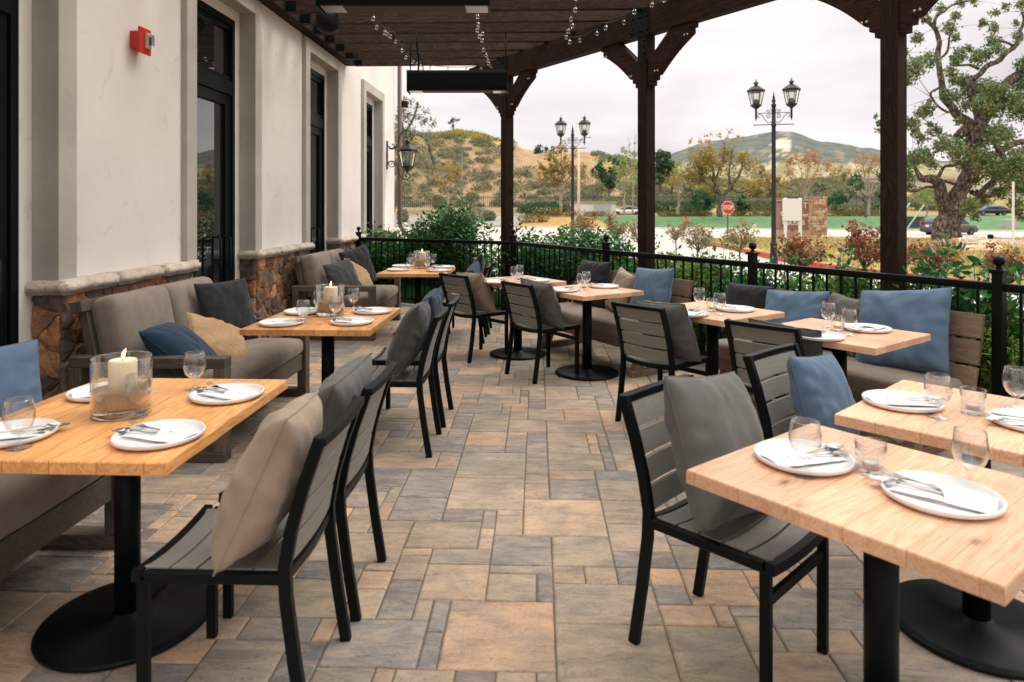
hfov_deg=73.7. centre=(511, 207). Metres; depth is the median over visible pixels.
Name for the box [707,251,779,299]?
young shoots
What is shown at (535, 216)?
round shrub
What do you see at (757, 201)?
hedge
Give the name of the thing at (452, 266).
plate
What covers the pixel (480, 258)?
throw pillow
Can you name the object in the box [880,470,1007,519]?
plate
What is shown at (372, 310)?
napkin
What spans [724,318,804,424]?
slatted chair
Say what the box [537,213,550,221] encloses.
round shrub
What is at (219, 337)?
throw pillow
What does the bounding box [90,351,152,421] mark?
hurricane vase
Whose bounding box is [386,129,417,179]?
wall lantern
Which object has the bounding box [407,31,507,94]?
patio heater
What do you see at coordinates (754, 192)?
golden tree
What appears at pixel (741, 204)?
green tree
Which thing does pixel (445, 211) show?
bush
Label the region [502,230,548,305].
leafy shrub
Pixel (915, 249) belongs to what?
rose tree
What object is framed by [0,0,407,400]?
restaurant building
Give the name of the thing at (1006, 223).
utility box
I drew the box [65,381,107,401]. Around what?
plate
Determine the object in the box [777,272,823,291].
boxwood shrub
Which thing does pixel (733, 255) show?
young shoots
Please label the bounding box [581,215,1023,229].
lawn
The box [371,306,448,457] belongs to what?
slatted chair
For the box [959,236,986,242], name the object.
pipe frame
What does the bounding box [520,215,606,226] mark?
golden verge
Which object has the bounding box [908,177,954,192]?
commercial building
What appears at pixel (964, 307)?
young shoots
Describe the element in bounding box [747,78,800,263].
street lamp
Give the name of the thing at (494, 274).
leafy shrub
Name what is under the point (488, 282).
plate
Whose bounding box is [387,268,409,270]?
plate
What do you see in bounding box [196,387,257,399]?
napkin
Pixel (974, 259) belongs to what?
young shoots
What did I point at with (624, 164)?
young tree
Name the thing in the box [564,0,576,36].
string lights
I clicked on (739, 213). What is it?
round shrub
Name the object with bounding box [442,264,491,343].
slatted chair
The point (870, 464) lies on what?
tealight
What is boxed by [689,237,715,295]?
young shoots
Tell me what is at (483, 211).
bush
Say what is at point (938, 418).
water goblet
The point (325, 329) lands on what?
dining table
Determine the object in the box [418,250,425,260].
pillar candle
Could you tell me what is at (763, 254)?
red kerb
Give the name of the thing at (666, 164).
green tree
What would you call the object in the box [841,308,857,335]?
water goblet
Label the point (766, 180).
golden tree
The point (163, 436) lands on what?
napkin
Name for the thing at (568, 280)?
boxwood shrub
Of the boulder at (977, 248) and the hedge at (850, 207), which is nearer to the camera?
the boulder at (977, 248)
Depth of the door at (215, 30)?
6.61 m
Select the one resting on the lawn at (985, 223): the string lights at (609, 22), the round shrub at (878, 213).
the round shrub at (878, 213)
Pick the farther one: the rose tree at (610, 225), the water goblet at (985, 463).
the rose tree at (610, 225)
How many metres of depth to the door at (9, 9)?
3.99 m
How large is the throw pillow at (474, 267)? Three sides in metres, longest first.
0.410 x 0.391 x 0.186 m
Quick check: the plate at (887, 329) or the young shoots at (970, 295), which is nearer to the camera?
the plate at (887, 329)
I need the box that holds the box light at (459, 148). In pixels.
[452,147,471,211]
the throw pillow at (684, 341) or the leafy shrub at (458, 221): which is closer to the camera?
the throw pillow at (684, 341)
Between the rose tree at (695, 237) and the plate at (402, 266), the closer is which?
the plate at (402, 266)
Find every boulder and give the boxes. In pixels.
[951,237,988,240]
[953,245,985,253]
[974,240,1001,248]
[984,247,1000,255]
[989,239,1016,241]
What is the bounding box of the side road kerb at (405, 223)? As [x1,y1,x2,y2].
[402,215,525,224]
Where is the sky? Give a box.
[394,0,1023,160]
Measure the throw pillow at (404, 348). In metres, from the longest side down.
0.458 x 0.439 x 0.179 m
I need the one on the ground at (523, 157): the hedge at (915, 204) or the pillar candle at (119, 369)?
the hedge at (915, 204)
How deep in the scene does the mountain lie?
935.63 m
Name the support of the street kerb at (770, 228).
on the road at (666, 244)
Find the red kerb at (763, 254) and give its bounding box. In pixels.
[699,239,1007,292]
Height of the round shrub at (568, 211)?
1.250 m
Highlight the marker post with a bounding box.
[1011,182,1021,247]
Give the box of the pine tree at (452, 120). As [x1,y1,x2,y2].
[448,117,458,131]
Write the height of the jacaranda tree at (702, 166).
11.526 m
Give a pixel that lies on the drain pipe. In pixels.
(990, 236)
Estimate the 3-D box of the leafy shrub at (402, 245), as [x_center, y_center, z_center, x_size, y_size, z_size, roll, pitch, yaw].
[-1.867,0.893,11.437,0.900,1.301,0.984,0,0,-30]
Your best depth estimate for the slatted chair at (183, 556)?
2.02 m
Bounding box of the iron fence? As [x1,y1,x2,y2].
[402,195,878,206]
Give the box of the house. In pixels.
[846,176,878,182]
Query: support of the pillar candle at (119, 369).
in the hurricane vase at (106, 405)
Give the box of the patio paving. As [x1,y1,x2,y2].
[0,305,1023,681]
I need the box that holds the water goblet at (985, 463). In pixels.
[951,426,989,484]
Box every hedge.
[515,201,570,215]
[637,199,716,212]
[731,197,802,210]
[827,201,879,212]
[907,196,996,210]
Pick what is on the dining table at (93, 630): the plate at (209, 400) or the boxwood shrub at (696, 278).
the plate at (209, 400)
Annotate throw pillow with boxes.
[0,339,42,416]
[138,323,216,378]
[186,311,247,356]
[194,278,258,339]
[211,390,322,576]
[318,352,371,430]
[322,258,360,296]
[338,244,376,280]
[344,258,372,285]
[386,300,430,374]
[419,286,442,351]
[456,272,495,312]
[459,261,479,295]
[472,254,485,273]
[520,277,563,328]
[573,259,611,307]
[605,266,634,311]
[630,267,673,303]
[634,299,700,361]
[663,371,763,533]
[721,281,774,331]
[748,318,822,375]
[764,289,829,322]
[787,352,859,435]
[823,291,860,357]
[855,287,952,373]
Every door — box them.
[0,0,18,346]
[192,0,234,282]
[309,68,324,253]
[367,103,372,237]
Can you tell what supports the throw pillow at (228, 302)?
on the sofa at (111, 324)
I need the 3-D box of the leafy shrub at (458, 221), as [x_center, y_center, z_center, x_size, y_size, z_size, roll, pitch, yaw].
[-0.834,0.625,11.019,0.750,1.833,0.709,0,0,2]
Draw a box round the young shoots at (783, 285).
[765,250,802,290]
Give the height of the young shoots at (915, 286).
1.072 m
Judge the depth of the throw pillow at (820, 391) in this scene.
2.88 m
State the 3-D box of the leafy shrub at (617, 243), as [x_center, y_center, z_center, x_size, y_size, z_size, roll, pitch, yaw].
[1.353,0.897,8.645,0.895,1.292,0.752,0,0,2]
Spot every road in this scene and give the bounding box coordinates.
[395,216,534,224]
[395,225,1023,313]
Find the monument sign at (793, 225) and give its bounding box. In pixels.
[776,200,810,237]
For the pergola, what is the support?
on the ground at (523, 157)
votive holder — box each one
[706,298,717,311]
[830,315,844,330]
[854,436,886,475]
[959,386,986,415]
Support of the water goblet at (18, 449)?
on the dining table at (93, 630)
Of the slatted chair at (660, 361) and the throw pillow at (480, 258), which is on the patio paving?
the slatted chair at (660, 361)
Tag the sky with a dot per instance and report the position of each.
(834, 59)
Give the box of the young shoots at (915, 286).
[868,282,948,289]
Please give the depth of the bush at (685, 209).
94.26 m
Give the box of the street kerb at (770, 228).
[526,226,1023,231]
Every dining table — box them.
[0,378,287,672]
[239,307,400,383]
[376,267,454,334]
[486,275,566,359]
[553,283,643,380]
[680,301,784,375]
[686,423,1023,681]
[782,318,930,379]
[835,380,1023,680]
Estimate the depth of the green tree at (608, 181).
117.63 m
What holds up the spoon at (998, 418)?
on the napkin at (1017, 423)
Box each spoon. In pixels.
[10,422,69,430]
[111,427,172,433]
[192,387,224,392]
[787,444,844,454]
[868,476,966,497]
[904,396,945,399]
[985,416,1023,420]
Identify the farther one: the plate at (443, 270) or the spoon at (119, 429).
the plate at (443, 270)
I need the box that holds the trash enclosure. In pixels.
[569,201,616,214]
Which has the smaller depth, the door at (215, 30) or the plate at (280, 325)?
the plate at (280, 325)
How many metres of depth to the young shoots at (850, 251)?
5.72 m
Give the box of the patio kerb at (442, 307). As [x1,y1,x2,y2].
[401,303,704,364]
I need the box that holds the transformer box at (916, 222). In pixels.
[907,216,924,227]
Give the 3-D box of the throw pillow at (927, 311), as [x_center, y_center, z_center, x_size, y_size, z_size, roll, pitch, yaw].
[2.570,0.800,4.500,0.218,0.564,0.583,28,-23,-31]
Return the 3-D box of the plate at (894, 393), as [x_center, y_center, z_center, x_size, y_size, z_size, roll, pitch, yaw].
[1.467,0.729,2.566,0.273,0.022,0.273,0,0,7]
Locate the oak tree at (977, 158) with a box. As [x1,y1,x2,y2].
[873,0,1023,240]
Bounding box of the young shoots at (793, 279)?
[790,260,831,290]
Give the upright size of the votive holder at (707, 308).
0.086 m
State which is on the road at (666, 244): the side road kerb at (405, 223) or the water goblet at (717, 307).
the side road kerb at (405, 223)
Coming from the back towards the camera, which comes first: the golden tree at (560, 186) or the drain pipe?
the golden tree at (560, 186)
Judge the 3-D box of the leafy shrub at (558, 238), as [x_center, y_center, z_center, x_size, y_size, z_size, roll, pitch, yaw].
[0.658,0.880,9.260,0.862,1.325,0.879,0,0,-31]
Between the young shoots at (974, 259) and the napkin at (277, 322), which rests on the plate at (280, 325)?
the napkin at (277, 322)
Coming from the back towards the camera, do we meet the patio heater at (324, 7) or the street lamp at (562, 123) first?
the street lamp at (562, 123)
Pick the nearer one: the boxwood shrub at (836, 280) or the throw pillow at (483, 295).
the boxwood shrub at (836, 280)
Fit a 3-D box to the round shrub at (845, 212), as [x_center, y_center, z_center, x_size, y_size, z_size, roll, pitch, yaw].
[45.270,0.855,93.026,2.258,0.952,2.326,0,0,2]
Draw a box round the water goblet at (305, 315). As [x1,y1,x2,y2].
[296,299,309,323]
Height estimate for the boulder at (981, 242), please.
0.536 m
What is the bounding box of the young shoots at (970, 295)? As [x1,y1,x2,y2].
[953,269,1008,382]
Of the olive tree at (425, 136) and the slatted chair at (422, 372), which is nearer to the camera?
the slatted chair at (422, 372)
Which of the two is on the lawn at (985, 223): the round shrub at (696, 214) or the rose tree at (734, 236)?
the round shrub at (696, 214)
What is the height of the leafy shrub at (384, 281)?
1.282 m
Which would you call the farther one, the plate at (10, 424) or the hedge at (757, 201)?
the hedge at (757, 201)
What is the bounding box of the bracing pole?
[907,204,924,228]
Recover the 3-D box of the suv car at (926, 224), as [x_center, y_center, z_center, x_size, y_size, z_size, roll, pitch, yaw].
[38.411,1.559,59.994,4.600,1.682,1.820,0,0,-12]
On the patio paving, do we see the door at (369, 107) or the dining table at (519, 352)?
the dining table at (519, 352)
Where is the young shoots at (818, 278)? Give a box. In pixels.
[794,257,845,291]
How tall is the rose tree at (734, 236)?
1.335 m
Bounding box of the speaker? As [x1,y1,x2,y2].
[316,12,339,33]
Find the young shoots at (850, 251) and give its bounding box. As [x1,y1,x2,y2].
[821,244,861,296]
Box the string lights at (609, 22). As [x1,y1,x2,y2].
[567,0,653,43]
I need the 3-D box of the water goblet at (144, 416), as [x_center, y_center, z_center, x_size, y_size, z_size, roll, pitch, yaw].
[-1.324,0.664,2.414,0.087,0.150,0.087,0,0,2]
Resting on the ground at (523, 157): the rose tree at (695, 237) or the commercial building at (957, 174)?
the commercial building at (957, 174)
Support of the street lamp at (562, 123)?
on the road at (666, 244)
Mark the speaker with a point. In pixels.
(329, 23)
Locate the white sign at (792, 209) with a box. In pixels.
[783,198,801,243]
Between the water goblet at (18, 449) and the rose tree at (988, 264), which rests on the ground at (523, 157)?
the rose tree at (988, 264)
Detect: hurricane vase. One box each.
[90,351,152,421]
[315,284,344,316]
[414,251,429,268]
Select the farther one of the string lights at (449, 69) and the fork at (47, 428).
the string lights at (449, 69)
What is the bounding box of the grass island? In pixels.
[706,238,1023,284]
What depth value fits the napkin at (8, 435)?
2.19 m
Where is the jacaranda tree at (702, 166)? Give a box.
[669,128,762,216]
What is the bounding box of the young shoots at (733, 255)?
[694,248,738,299]
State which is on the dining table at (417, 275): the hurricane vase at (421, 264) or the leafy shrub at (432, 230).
the hurricane vase at (421, 264)
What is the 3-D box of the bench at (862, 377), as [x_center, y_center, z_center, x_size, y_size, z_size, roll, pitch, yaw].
[2.243,1.088,4.856,0.687,0.851,1.760,0,0,-30]
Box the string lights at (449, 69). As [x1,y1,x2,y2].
[424,64,486,69]
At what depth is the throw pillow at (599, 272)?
7.23 m
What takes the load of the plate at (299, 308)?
on the dining table at (325, 329)
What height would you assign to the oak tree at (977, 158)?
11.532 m
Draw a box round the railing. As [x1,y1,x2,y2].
[355,226,1023,399]
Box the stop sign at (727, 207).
[722,201,733,236]
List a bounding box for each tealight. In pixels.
[833,322,841,328]
[862,458,879,469]
[965,403,980,410]
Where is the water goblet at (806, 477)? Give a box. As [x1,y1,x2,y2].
[788,417,821,479]
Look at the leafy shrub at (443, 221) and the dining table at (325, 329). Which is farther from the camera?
the leafy shrub at (443, 221)
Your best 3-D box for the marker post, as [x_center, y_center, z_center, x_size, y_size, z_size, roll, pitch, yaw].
[17.375,0.250,23.488,0.350,2.300,0.075,0,0,0]
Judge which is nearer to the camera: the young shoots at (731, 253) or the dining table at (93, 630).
the dining table at (93, 630)
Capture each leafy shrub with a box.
[362,220,398,284]
[365,223,408,284]
[377,222,423,296]
[394,214,440,290]
[402,205,455,288]
[419,200,481,288]
[438,190,483,285]
[450,210,500,272]
[473,246,500,293]
[490,220,545,306]
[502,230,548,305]
[519,224,580,299]
[522,230,567,277]
[540,221,601,302]
[560,226,620,299]
[573,228,636,268]
[585,228,637,270]
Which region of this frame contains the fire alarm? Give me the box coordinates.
[130,26,154,55]
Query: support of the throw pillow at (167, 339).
on the sofa at (111, 324)
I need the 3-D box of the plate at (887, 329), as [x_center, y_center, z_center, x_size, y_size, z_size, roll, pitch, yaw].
[2.140,0.729,4.122,0.273,0.022,0.273,0,0,-33]
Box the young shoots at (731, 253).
[703,239,740,337]
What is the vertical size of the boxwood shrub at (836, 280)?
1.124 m
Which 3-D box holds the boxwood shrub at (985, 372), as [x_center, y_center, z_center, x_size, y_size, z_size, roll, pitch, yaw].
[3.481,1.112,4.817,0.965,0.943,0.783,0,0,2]
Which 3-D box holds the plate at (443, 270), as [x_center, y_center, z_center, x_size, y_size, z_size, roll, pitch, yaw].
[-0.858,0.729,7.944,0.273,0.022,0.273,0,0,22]
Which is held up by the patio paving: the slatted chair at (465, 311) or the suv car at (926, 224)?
the slatted chair at (465, 311)
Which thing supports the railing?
on the patio paving
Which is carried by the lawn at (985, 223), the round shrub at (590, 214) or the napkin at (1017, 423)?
the round shrub at (590, 214)
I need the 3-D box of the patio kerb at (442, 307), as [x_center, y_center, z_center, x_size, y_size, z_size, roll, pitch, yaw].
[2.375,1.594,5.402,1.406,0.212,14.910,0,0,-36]
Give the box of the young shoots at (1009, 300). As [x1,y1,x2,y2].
[961,264,1023,390]
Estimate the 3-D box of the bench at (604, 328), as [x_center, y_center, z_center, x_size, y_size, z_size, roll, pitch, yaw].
[0.951,1.088,6.832,0.687,0.851,1.760,0,0,-30]
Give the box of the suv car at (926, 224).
[920,216,978,234]
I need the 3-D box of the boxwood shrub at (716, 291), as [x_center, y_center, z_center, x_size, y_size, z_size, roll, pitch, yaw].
[2.341,1.087,6.746,1.004,0.996,0.767,0,0,2]
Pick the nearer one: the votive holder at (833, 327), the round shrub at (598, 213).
the votive holder at (833, 327)
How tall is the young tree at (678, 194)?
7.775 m
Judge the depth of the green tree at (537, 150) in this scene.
149.40 m
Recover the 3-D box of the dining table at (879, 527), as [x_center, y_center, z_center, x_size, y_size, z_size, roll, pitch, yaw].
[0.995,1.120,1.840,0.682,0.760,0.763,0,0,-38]
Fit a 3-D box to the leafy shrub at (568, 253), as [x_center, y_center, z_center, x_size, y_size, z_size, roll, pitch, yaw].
[0.833,0.861,8.988,0.958,1.364,0.933,0,0,2]
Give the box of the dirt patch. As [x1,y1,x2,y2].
[911,240,1023,246]
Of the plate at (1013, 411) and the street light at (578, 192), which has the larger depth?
the street light at (578, 192)
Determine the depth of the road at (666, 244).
56.13 m
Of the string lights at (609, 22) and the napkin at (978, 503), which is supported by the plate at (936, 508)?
the napkin at (978, 503)
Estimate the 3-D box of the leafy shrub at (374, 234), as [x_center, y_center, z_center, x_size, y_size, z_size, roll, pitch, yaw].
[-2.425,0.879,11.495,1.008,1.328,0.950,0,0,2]
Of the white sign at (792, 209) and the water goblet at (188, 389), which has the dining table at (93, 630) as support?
the water goblet at (188, 389)
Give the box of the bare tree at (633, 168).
[628,135,637,213]
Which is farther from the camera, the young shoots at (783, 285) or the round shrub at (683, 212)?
the round shrub at (683, 212)
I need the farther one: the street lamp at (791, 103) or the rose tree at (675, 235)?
the rose tree at (675, 235)
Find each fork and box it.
[0,424,60,432]
[128,419,176,432]
[206,382,239,392]
[787,446,854,456]
[879,466,969,496]
[886,398,948,401]
[981,409,1023,417]
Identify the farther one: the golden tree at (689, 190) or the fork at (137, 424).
the golden tree at (689, 190)
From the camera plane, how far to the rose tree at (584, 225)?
14.89 m
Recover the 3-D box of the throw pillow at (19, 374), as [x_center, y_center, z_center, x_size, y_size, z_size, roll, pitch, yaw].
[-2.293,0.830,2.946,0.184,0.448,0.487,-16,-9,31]
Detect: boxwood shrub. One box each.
[555,246,589,302]
[566,255,628,301]
[614,258,637,272]
[654,250,707,325]
[676,253,735,353]
[703,270,779,341]
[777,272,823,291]
[806,262,879,298]
[907,283,981,367]
[951,297,1023,397]
[1007,327,1023,399]
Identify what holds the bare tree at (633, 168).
on the ground at (523, 157)
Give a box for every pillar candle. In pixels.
[108,349,137,390]
[324,282,337,301]
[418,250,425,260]
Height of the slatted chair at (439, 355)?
0.850 m
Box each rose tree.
[567,208,597,237]
[601,211,629,241]
[621,219,656,242]
[663,222,688,253]
[678,216,717,263]
[719,219,761,271]
[769,229,834,266]
[834,219,879,270]
[907,236,969,287]
[973,240,1023,303]
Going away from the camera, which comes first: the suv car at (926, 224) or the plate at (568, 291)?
the plate at (568, 291)
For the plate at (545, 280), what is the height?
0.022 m
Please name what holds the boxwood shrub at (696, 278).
on the planting bed
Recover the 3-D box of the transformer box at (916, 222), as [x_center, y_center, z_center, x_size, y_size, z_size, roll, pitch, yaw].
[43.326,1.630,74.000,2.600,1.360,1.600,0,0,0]
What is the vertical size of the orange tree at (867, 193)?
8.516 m
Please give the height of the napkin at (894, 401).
0.016 m
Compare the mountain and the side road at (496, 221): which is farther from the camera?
the mountain
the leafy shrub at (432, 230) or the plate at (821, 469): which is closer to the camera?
the plate at (821, 469)
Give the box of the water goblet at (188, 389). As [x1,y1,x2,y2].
[183,350,205,390]
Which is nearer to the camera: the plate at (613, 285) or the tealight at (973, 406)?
the tealight at (973, 406)
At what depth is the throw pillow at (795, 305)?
5.14 m
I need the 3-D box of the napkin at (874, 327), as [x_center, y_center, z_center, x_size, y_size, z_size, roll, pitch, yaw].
[2.144,0.723,4.123,0.233,0.015,0.118,0,0,-33]
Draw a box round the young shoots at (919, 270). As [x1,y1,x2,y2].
[893,251,972,307]
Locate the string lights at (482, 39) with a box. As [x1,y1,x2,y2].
[475,13,492,66]
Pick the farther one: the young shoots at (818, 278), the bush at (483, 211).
the bush at (483, 211)
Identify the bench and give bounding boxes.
[541,266,693,377]
[705,289,985,453]
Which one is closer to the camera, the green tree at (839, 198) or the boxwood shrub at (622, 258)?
the boxwood shrub at (622, 258)
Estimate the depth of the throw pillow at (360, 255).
8.80 m
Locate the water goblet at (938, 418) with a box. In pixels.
[924,372,952,419]
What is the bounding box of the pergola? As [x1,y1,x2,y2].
[258,0,938,310]
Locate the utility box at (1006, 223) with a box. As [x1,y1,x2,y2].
[1001,219,1019,227]
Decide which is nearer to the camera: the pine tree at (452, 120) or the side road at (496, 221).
the side road at (496, 221)
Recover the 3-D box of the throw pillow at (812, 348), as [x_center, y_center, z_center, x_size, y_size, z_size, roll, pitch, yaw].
[1.611,0.860,3.992,0.429,0.410,0.184,4,25,46]
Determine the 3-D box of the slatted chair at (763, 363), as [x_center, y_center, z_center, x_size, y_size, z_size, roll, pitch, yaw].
[1.370,1.078,2.962,0.444,0.850,0.577,0,0,-41]
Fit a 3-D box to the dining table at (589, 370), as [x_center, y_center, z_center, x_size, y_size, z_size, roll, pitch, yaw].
[0.680,1.120,6.179,0.703,0.760,0.723,0,0,-34]
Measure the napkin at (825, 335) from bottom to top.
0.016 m
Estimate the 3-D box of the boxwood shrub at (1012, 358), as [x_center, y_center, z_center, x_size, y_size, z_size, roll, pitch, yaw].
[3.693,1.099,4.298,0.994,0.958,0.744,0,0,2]
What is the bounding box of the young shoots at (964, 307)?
[950,280,990,375]
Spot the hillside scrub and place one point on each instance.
(542, 183)
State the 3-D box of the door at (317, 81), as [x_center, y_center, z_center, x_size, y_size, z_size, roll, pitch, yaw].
[-2.749,-0.200,9.372,0.141,3.400,1.030,0,0,2]
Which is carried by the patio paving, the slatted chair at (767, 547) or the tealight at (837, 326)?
the slatted chair at (767, 547)
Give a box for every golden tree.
[434,160,463,205]
[535,142,587,214]
[663,166,685,190]
[681,181,699,198]
[739,179,764,200]
[751,171,785,198]
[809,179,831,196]
[829,164,857,180]
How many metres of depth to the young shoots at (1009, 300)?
4.73 m
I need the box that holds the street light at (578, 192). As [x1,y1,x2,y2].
[577,137,590,225]
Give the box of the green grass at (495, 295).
[401,284,523,309]
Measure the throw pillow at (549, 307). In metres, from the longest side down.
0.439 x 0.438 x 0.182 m
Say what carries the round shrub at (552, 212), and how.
on the golden verge
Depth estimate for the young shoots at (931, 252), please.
5.08 m
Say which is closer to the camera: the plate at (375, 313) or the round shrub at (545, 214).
the plate at (375, 313)
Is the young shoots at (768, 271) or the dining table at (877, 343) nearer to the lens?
the dining table at (877, 343)
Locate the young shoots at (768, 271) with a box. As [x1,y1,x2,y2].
[758,255,793,286]
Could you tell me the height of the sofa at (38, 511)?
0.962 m
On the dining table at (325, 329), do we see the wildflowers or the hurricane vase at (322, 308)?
the hurricane vase at (322, 308)
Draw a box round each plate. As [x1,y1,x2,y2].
[0,418,59,448]
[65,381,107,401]
[110,419,205,450]
[189,383,263,404]
[259,317,303,326]
[284,307,314,314]
[330,317,373,325]
[353,307,391,314]
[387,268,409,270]
[392,264,413,266]
[427,268,449,271]
[433,265,454,267]
[484,279,510,283]
[533,278,549,281]
[553,287,577,292]
[589,283,618,288]
[687,309,708,317]
[715,305,754,312]
[754,438,854,475]
[802,331,845,341]
[841,323,891,333]
[862,389,944,412]
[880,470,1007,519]
[987,408,1023,431]
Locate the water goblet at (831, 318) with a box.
[821,302,835,327]
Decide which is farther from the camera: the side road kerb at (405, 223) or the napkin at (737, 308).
the side road kerb at (405, 223)
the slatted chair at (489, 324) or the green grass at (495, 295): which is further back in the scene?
the green grass at (495, 295)
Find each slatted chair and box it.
[131,395,363,681]
[218,361,396,621]
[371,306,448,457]
[372,295,459,427]
[439,272,508,362]
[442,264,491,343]
[449,260,495,334]
[501,280,580,383]
[611,301,711,421]
[618,374,828,681]
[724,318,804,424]
[743,343,801,439]
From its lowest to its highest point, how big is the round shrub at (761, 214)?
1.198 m
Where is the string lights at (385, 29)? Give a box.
[371,13,421,65]
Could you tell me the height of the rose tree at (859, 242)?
1.404 m
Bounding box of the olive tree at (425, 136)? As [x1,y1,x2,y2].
[395,95,438,209]
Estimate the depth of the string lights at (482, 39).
8.54 m
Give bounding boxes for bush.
[395,207,408,222]
[437,205,454,219]
[467,206,490,221]
[482,210,496,220]
[680,205,707,215]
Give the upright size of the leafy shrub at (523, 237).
1.365 m
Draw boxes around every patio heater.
[315,0,490,16]
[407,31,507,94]
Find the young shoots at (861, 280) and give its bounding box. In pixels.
[837,263,879,297]
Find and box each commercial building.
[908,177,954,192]
[955,163,1021,195]
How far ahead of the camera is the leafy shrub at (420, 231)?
11.21 m
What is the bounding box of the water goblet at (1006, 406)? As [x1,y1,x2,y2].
[1002,366,1023,408]
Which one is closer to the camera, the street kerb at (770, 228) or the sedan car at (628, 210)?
the street kerb at (770, 228)
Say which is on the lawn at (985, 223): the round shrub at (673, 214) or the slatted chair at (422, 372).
the round shrub at (673, 214)
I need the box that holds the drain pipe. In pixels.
[987,234,1011,238]
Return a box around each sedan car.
[616,206,637,214]
[977,205,1011,214]
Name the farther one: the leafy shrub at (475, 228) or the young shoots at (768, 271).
the leafy shrub at (475, 228)
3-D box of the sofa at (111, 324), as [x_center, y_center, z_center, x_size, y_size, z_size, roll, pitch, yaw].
[-2.142,1.018,4.771,0.971,0.962,1.500,0,0,2]
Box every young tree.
[610,146,637,214]
[671,159,684,215]
[912,189,936,216]
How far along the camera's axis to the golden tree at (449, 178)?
103.95 m
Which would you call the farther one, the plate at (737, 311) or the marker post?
the marker post
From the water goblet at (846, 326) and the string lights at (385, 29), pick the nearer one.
the water goblet at (846, 326)
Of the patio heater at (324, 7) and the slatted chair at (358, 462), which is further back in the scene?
the patio heater at (324, 7)
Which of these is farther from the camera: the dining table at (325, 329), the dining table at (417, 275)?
the dining table at (417, 275)
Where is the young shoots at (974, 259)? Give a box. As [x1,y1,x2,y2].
[944,247,1023,393]
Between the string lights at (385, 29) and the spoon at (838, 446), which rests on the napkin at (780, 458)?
the spoon at (838, 446)
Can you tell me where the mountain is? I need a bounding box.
[655,131,998,181]
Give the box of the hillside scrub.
[395,127,933,206]
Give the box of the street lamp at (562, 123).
[555,115,590,244]
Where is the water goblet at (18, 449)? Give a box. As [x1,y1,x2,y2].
[1,396,35,451]
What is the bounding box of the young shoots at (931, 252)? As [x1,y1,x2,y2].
[909,233,982,337]
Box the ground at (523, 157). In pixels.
[395,134,1023,226]
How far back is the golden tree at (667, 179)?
124.08 m
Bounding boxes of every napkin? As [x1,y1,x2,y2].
[0,425,52,439]
[70,389,91,397]
[118,425,200,442]
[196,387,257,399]
[261,320,299,324]
[287,309,316,312]
[334,319,369,322]
[356,309,388,311]
[555,288,571,290]
[688,311,700,314]
[720,307,752,309]
[758,447,846,467]
[819,333,830,338]
[851,325,885,329]
[865,396,940,406]
[888,478,999,513]
[995,415,1023,426]
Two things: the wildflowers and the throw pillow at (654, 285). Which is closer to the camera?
the throw pillow at (654, 285)
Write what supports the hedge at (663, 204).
on the ground at (523, 157)
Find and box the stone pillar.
[804,197,827,238]
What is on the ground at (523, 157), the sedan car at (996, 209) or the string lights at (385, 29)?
the sedan car at (996, 209)
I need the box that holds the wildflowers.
[427,128,492,139]
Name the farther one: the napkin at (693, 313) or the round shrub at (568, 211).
the round shrub at (568, 211)
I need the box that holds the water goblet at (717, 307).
[713,295,725,314]
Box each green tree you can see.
[532,144,552,153]
[591,155,622,196]
[655,148,676,191]
[690,186,717,210]
[733,194,752,213]
[755,163,764,177]
[825,189,850,211]
[845,171,879,217]
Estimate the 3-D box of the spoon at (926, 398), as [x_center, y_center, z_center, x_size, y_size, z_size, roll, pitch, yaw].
[1.523,0.719,2.575,0.220,0.012,0.041,0,0,1]
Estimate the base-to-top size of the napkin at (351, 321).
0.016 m
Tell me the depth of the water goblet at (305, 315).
4.36 m
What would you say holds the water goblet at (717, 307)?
on the dining table at (712, 321)
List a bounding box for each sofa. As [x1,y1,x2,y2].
[0,473,113,575]
[69,276,309,462]
[291,248,400,340]
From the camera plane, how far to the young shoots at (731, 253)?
7.00 m
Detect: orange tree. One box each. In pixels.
[780,150,834,196]
[853,150,879,216]
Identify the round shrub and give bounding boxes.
[516,214,532,222]
[524,213,543,222]
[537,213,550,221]
[549,207,565,216]
[564,209,576,216]
[583,211,595,215]
[590,211,605,215]
[656,210,670,215]
[666,211,679,215]
[676,211,690,216]
[690,210,702,215]
[698,211,712,215]
[731,210,745,215]
[742,209,759,215]
[753,209,770,215]
[827,210,843,215]
[836,211,852,215]
[843,210,863,215]
[854,209,876,215]
[870,209,879,215]
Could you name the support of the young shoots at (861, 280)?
on the planting bed
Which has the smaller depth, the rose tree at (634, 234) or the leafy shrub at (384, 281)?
the leafy shrub at (384, 281)

